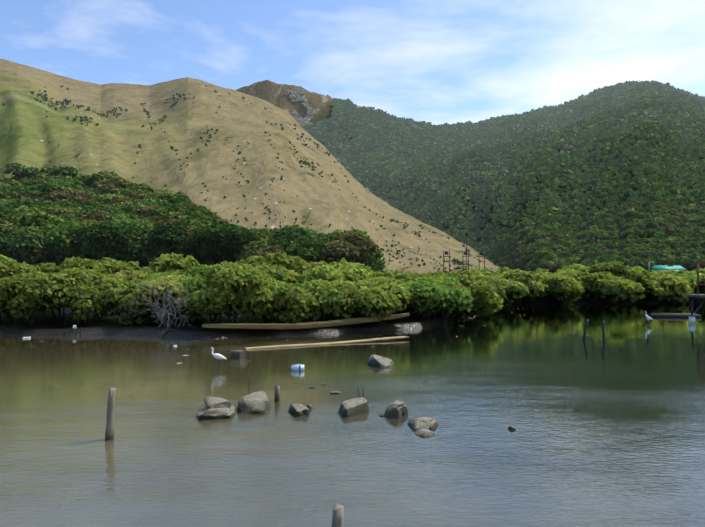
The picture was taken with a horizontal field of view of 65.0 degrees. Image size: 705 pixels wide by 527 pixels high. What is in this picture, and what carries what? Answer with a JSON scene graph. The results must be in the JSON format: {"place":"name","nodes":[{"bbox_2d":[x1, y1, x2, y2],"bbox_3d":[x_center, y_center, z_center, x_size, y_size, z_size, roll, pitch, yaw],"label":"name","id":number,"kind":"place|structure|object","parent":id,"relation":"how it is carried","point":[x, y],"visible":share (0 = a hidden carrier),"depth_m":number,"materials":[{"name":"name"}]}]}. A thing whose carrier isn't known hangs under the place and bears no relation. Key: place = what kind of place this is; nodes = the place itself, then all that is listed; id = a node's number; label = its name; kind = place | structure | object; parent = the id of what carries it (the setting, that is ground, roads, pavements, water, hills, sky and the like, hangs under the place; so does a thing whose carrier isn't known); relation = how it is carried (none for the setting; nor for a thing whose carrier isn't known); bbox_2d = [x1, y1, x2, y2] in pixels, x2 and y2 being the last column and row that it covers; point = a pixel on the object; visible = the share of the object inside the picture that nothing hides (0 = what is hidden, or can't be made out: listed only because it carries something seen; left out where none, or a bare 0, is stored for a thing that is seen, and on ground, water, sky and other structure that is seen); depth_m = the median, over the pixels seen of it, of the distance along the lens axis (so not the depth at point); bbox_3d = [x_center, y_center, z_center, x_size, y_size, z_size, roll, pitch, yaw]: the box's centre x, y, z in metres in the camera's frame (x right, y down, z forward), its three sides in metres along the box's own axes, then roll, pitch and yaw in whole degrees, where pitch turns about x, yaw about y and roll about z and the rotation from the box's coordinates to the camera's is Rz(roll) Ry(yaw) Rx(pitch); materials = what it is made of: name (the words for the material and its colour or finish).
{"place":"outdoors","nodes":[
{"label":"outdoors","id":0,"kind":"place"},
{"bbox_2d":[17,257,197,268],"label":"ground","id":1,"kind":"structure","parent":0,"point":[90,257],"depth_m":70.06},
{"bbox_2d":[1,162,129,187],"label":"trees","id":2,"kind":"object","parent":1,"relation":"on","point":[94,180],"visible":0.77,"depth_m":141.36,"materials":[{"name":"green plant"}]},
{"bbox_2d":[7,237,357,267],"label":"tree trunks","id":3,"kind":"object","parent":1,"relation":"on","point":[224,258],"depth_m":59.58,"materials":[{"name":"brown plant"}]},
{"bbox_2d":[0,172,385,275],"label":"trees","id":4,"kind":"object","parent":3,"relation":"on","point":[45,216],"visible":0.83,"depth_m":60.05,"materials":[{"name":"green plant"}]},
{"bbox_2d":[0,302,704,526],"bbox_3d":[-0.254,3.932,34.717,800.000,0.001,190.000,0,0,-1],"label":"water surface","id":5,"kind":"object","parent":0,"point":[609,431],"depth_m":12.73,"materials":[{"name":"grey liquid"}]},
{"bbox_2d":[23,325,176,346],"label":"litter","id":6,"kind":"object","parent":5,"relation":"on","point":[74,326],"visible":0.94,"depth_m":28.70,"materials":[{"name":"white"}]},
{"bbox_2d":[105,387,115,440],"bbox_3d":[-5.212,3.485,11.925,0.240,1.610,0.195,0,0,-1],"label":"post","id":7,"kind":"object","parent":5,"relation":"on","point":[109,433],"visible":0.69,"depth_m":11.87,"materials":[{"name":"grey wood"}]},
{"bbox_2d":[133,280,202,332],"bbox_3d":[-10.312,2.404,31.135,4.167,2.986,4.849,0,0,-1],"label":"bare bush","id":8,"kind":"object","parent":5,"relation":"on","point":[164,314],"visible":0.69,"depth_m":30.66,"materials":[{"name":"grey plant"}]},
{"bbox_2d":[196,397,236,418],"bbox_3d":[-3.389,3.659,13.970,1.012,0.447,1.236,0,0,-1],"label":"rock","id":9,"kind":"object","parent":5,"relation":"on","point":[217,408],"visible":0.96,"depth_m":13.70,"materials":[{"name":"grey stone"}]},
{"bbox_2d":[209,347,225,367],"bbox_3d":[-4.962,3.510,20.339,0.700,0.873,0.182,0,0,-1],"label":"egret","id":10,"kind":"object","parent":5,"relation":"on","point":[217,356],"visible":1,"depth_m":20.30,"materials":[{"name":"white"}]},
{"bbox_2d":[230,350,249,359],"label":"concrete block","id":11,"kind":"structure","parent":5,"relation":"on","point":[238,354],"depth_m":22.35,"materials":[{"name":"grey concrete"}]},
{"bbox_2d":[237,391,271,413],"bbox_3d":[-2.558,3.717,14.656,0.975,0.575,1.332,0,0,-1],"label":"long rock","id":12,"kind":"object","parent":5,"relation":"on","point":[258,402],"visible":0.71,"depth_m":14.21,"materials":[{"name":"grey stone"}]},
{"bbox_2d":[274,386,279,401],"bbox_3d":[-2.093,3.835,15.326,0.177,0.952,0.185,0,0,-1],"label":"post stub","id":13,"kind":"object","parent":5,"relation":"on","point":[277,395],"visible":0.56,"depth_m":15.27,"materials":[{"name":"grey wood"}]},
{"bbox_2d":[290,364,303,370],"bbox_3d":[-2.001,3.759,19.935,0.510,0.278,0.250,0,0,-1],"label":"plastic container","id":14,"kind":"object","parent":5,"relation":"on","point":[298,367],"visible":0.77,"depth_m":19.83,"materials":[{"name":"white plastic"}]},
{"bbox_2d":[288,404,309,416],"bbox_3d":[-1.358,3.771,14.100,0.450,0.331,0.691,0,0,-33],"label":"rock","id":15,"kind":"object","parent":5,"relation":"on","point":[298,410],"visible":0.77,"depth_m":13.94,"materials":[{"name":"grey stone"}]},
{"bbox_2d":[245,336,408,349],"bbox_3d":[-0.999,3.824,26.739,8.430,0.196,0.400,0,0,-24],"label":"sunken plank","id":16,"kind":"object","parent":5,"relation":"on","point":[338,342],"visible":0.9,"depth_m":26.68,"materials":[{"name":"brown wood"}]},
{"bbox_2d":[330,390,341,393],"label":"flat rock","id":17,"kind":"object","parent":5,"relation":"on","point":[335,392],"visible":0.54,"depth_m":16.24,"materials":[{"name":"grey stone"}]},
{"bbox_2d":[332,503,343,526],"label":"post","id":18,"kind":"object","parent":5,"relation":"on","point":[337,517],"visible":1,"depth_m":6.57,"materials":[{"name":"grey wood"}]},
{"bbox_2d":[0,251,704,327],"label":"mangrove","id":19,"kind":"object","parent":5,"relation":"on","point":[299,287],"depth_m":34.34,"materials":[{"name":"green plant"}]},
{"bbox_2d":[338,397,368,417],"bbox_3d":[0.018,3.724,14.098,0.970,0.466,0.682,0,0,-26],"label":"rock","id":20,"kind":"object","parent":5,"relation":"on","point":[353,407],"visible":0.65,"depth_m":14.00,"materials":[{"name":"grey stone"}]},
{"bbox_2d":[367,354,393,367],"bbox_3d":[1.153,3.750,21.187,1.050,0.433,1.516,0,0,-30],"label":"rock","id":21,"kind":"object","parent":5,"relation":"on","point":[379,361],"visible":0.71,"depth_m":20.80,"materials":[{"name":"grey stone"}]},
{"bbox_2d":[384,401,407,418],"bbox_3d":[1.057,3.696,13.835,0.524,0.464,0.672,0,0,21],"label":"rock","id":22,"kind":"object","parent":5,"relation":"on","point":[397,409],"visible":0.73,"depth_m":13.71,"materials":[{"name":"grey stone"}]},
{"bbox_2d":[407,417,437,430],"bbox_3d":[1.581,3.768,12.889,0.724,0.336,0.871,0,0,24],"label":"rock","id":23,"kind":"object","parent":5,"relation":"on","point":[428,423],"visible":0.71,"depth_m":12.74,"materials":[{"name":"grey stone"}]},
{"bbox_2d":[414,428,434,436],"bbox_3d":[1.578,3.779,12.339,0.526,0.189,0.621,0,0,-1],"label":"rock","id":24,"kind":"object","parent":5,"relation":"on","point":[422,432],"visible":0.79,"depth_m":12.22,"materials":[{"name":"grey stone"}]},
{"bbox_2d":[583,319,587,339],"bbox_3d":[11.913,3.626,28.324,0.318,1.531,0.139,0,0,-1],"label":"dark post","id":25,"kind":"object","parent":5,"relation":"on","point":[585,330],"visible":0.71,"depth_m":28.28,"materials":[{"name":"brown wood"}]},
{"bbox_2d":[602,321,604,341],"bbox_3d":[12.471,3.618,27.497,0.147,1.538,0.137,0,0,-1],"label":"dark post","id":26,"kind":"object","parent":5,"relation":"on","point":[603,328],"visible":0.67,"depth_m":27.46,"materials":[{"name":"brown wood"}]},
{"bbox_2d":[645,311,652,324],"bbox_3d":[19.022,3.555,35.630,0.626,0.981,0.189,0,0,-1],"label":"egret","id":27,"kind":"object","parent":5,"relation":"on","point":[648,318],"visible":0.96,"depth_m":35.59,"materials":[{"name":"white"}]},
{"bbox_2d":[651,313,700,317],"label":"dock","id":28,"kind":"object","parent":5,"relation":"on","point":[674,315],"visible":0.88,"depth_m":40.95,"materials":[{"name":"grey wood"}]},
{"bbox_2d":[686,260,704,316],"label":"wooden post structure","id":29,"kind":"object","parent":5,"relation":"on","point":[698,296],"visible":0.92,"depth_m":37.25,"materials":[{"name":"brown wood"}]},
{"bbox_2d":[689,299,704,323],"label":"white bucket","id":30,"kind":"object","parent":5,"relation":"on","point":[691,320],"visible":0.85,"depth_m":36.00,"materials":[{"name":"white plastic"}]},
{"bbox_2d":[0,295,704,339],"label":"mud bank","id":31,"kind":"structure","parent":0,"point":[109,325],"depth_m":32.33,"materials":[{"name":"brown soil"}]},
{"bbox_2d":[202,313,409,329],"bbox_3d":[-2.236,3.279,30.971,11.963,0.713,1.009,0,0,-23],"label":"wooden boat","id":32,"kind":"object","parent":31,"relation":"on","point":[307,325],"visible":0.94,"depth_m":30.50,"materials":[{"name":"brown wood"}]},
{"bbox_2d":[443,232,484,271],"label":"utility poles","id":33,"kind":"object","parent":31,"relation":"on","point":[466,253],"visible":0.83,"depth_m":83.97,"materials":[{"name":"wood"}]},
{"bbox_2d":[0,0,704,124],"label":"sky","id":34,"kind":"structure","parent":0,"point":[437,62],"materials":[{"name":"blue"}]},
{"bbox_2d":[236,80,704,272],"bbox_3d":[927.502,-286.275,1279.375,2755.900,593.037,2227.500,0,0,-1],"label":"mountain","id":35,"kind":"structure","parent":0,"point":[271,92],"depth_m":771.50,"materials":[{"name":"brown soil"}]},
{"bbox_2d":[285,81,704,190],"bbox_3d":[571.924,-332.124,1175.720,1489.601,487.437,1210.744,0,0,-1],"label":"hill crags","id":36,"kind":"structure","parent":35,"relation":"on","point":[305,121],"depth_m":1332.12,"materials":[{"name":"green rock"}]},
{"bbox_2d":[302,80,704,247],"bbox_3d":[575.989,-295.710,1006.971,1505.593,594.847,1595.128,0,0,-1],"label":"forested mountain","id":37,"kind":"structure","parent":35,"relation":"on","point":[601,117],"depth_m":717.80,"materials":[{"name":"green plant"}]},
{"bbox_2d":[509,212,703,272],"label":"trees","id":38,"kind":"object","parent":35,"relation":"on","point":[596,238],"depth_m":186.96,"materials":[{"name":"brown plant"}]},
{"bbox_2d":[473,190,704,271],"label":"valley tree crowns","id":39,"kind":"object","parent":38,"relation":"on","point":[641,214],"visible":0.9,"depth_m":191.81,"materials":[{"name":"green plant"}]},
{"bbox_2d":[644,265,691,271],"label":"green roof house","id":40,"kind":"structure","parent":35,"relation":"on","point":[663,268],"depth_m":149.48,"materials":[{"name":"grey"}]},
{"label":"ground surface","id":41,"kind":"structure","parent":0,"visible":0},
{"bbox_2d":[0,59,503,273],"bbox_3d":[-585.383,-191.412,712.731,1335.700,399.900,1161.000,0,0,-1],"label":"hill grass","id":42,"kind":"structure","parent":41,"relation":"on","point":[29,130],"depth_m":351.54,"materials":[{"name":"beige plant"}]},
{"bbox_2d":[2,85,498,271],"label":"hillside shrubs","id":43,"kind":"object","parent":42,"relation":"on","point":[45,98],"visible":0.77,"depth_m":390.37,"materials":[{"name":"green plant"}]}
]}

